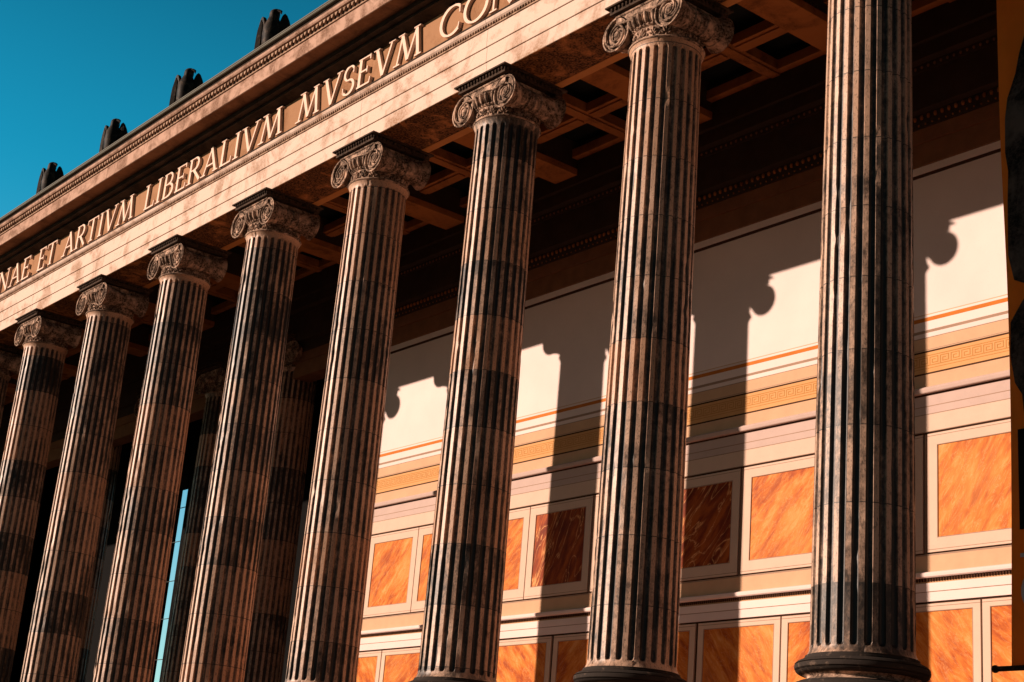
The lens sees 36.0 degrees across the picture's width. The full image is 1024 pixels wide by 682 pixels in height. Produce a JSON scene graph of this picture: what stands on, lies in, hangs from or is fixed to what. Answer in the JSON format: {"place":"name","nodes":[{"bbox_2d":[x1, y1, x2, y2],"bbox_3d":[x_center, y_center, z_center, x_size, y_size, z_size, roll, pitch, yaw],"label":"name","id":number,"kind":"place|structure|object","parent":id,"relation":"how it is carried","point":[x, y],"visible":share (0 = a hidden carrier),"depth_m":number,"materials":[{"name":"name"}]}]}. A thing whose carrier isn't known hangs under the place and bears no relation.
{"place":"outdoors","nodes":[
{"label":"outdoors","id":0,"kind":"place"},
{"bbox_2d":[0,0,327,681],"label":"sky","id":1,"kind":"structure","parent":0,"point":[69,68],"materials":[{"name":"blue"}]},
{"label":"ground","id":2,"kind":"structure","parent":0,"visible":0},
{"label":"podium","id":3,"kind":"structure","parent":2,"relation":"on","visible":0},
{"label":"portico floor","id":4,"kind":"structure","parent":3,"relation":"on","visible":0},
{"bbox_2d":[92,234,231,681],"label":"fluted column","id":5,"kind":"structure","parent":4,"relation":"on","point":[183,269],"depth_m":42.41,"materials":[{"name":"stone"}]},
{"bbox_2d":[179,187,323,681],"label":"fluted column","id":6,"kind":"structure","parent":4,"relation":"on","point":[271,226],"depth_m":38.72,"materials":[{"name":"stone"}]},
{"bbox_2d":[285,130,433,681],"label":"fluted column","id":7,"kind":"structure","parent":4,"relation":"on","point":[376,173],"depth_m":35.03,"materials":[{"name":"stone"}]},
{"bbox_2d":[409,61,567,681],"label":"fluted column","id":8,"kind":"structure","parent":4,"relation":"on","point":[504,110],"depth_m":31.34,"materials":[{"name":"stone"}]},
{"bbox_2d":[573,0,733,681],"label":"fluted column","id":9,"kind":"structure","parent":4,"relation":"on","point":[634,619],"depth_m":27.59,"materials":[{"name":"stone"}]},
{"bbox_2d":[356,140,1023,681],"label":"painted wall","id":10,"kind":"structure","parent":4,"relation":"on","point":[746,534],"depth_m":34.70,"materials":[{"name":"brown paint"}]},
{"bbox_2d":[0,0,999,469],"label":"wall cornice","id":11,"kind":"structure","parent":10,"relation":"attached to","point":[760,150],"depth_m":37.38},
{"bbox_2d":[794,0,930,681],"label":"fluted column","id":12,"kind":"structure","parent":4,"relation":"on","point":[863,602],"depth_m":23.55,"materials":[{"name":"stone"}]},
{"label":"stair landing","id":13,"kind":"structure","parent":3,"relation":"on","visible":0},
{"bbox_2d":[0,343,23,425],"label":"fluted column","id":14,"kind":"structure","parent":13,"relation":"on","point":[10,359],"depth_m":55.25,"materials":[{"name":"stone"}]},
{"bbox_2d":[0,308,85,681],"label":"fluted column","id":15,"kind":"structure","parent":13,"relation":"on","point":[44,338],"depth_m":50.29,"materials":[{"name":"stone"}]},
{"bbox_2d":[20,274,153,681],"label":"fluted column","id":16,"kind":"structure","parent":13,"relation":"on","point":[109,307],"depth_m":46.10,"materials":[{"name":"stone"}]},
{"bbox_2d":[0,0,741,348],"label":"entablature","id":17,"kind":"structure","parent":16,"relation":"on","point":[292,108],"depth_m":40.30,"materials":[{"name":"stone"}]},
{"bbox_2d":[36,162,63,193],"bbox_3d":[-15.574,-5.059,52.961,1.164,1.969,0.638,-2,-20,21],"label":"eagle statue","id":18,"kind":"object","parent":17,"relation":"on","point":[51,174],"visible":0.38,"depth_m":52.92,"materials":[{"name":"black stone"}]},
{"bbox_2d":[99,118,127,151],"bbox_3d":[-12.521,-6.011,49.315,1.164,1.969,0.638,-4,-20,25],"label":"eagle statue","id":19,"kind":"object","parent":17,"relation":"on","point":[113,132],"visible":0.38,"depth_m":49.26,"materials":[{"name":"black stone"}]},
{"bbox_2d":[169,68,202,105],"bbox_3d":[-9.467,-6.963,45.669,1.164,1.969,0.638,-1,-19,17],"label":"eagle statue","id":20,"kind":"object","parent":17,"relation":"on","point":[186,84],"visible":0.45,"depth_m":45.65,"materials":[{"name":"black stone"}]},
{"bbox_2d":[254,9,290,48],"bbox_3d":[-6.414,-7.915,42.023,1.164,1.969,0.638,-2,-20,21],"label":"eagle statue","id":21,"kind":"object","parent":17,"relation":"on","point":[271,26],"visible":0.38,"depth_m":41.99,"materials":[{"name":"black stone"}]},
{"bbox_2d":[4,0,954,404],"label":"coffered ceiling","id":22,"kind":"structure","parent":17,"relation":"attached to","point":[766,32],"depth_m":39.78,"materials":[{"name":"brown wood"}]},
{"bbox_2d":[991,0,1023,672],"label":"hanging banner","id":23,"kind":"object","parent":22,"relation":"hanging from","point":[1010,27],"visible":1,"depth_m":24.95,"materials":[{"name":"orange fabric"}]},
{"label":"hall floor","id":24,"kind":"structure","parent":3,"relation":"on","visible":0},
{"bbox_2d":[75,445,121,681],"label":"fluted column","id":25,"kind":"structure","parent":24,"relation":"on","point":[90,616],"depth_m":61.21,"materials":[{"name":"stone"}]},
{"bbox_2d":[134,390,141,416],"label":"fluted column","id":26,"kind":"structure","parent":24,"relation":"on","point":[136,407],"depth_m":59.81,"materials":[{"name":"stone"}]},
{"bbox_2d":[10,378,324,681],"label":"stair hall","id":27,"kind":"structure","parent":24,"relation":"on","point":[188,469],"depth_m":66.69,"materials":[{"name":"black"}]},
{"bbox_2d":[161,361,226,681],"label":"fluted column","id":28,"kind":"structure","parent":24,"relation":"on","point":[210,383],"depth_m":53.87,"materials":[{"name":"stone"}]},
{"bbox_2d":[244,333,316,681],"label":"fluted column","id":29,"kind":"structure","parent":24,"relation":"on","point":[272,601],"depth_m":49.99,"materials":[{"name":"stone"}]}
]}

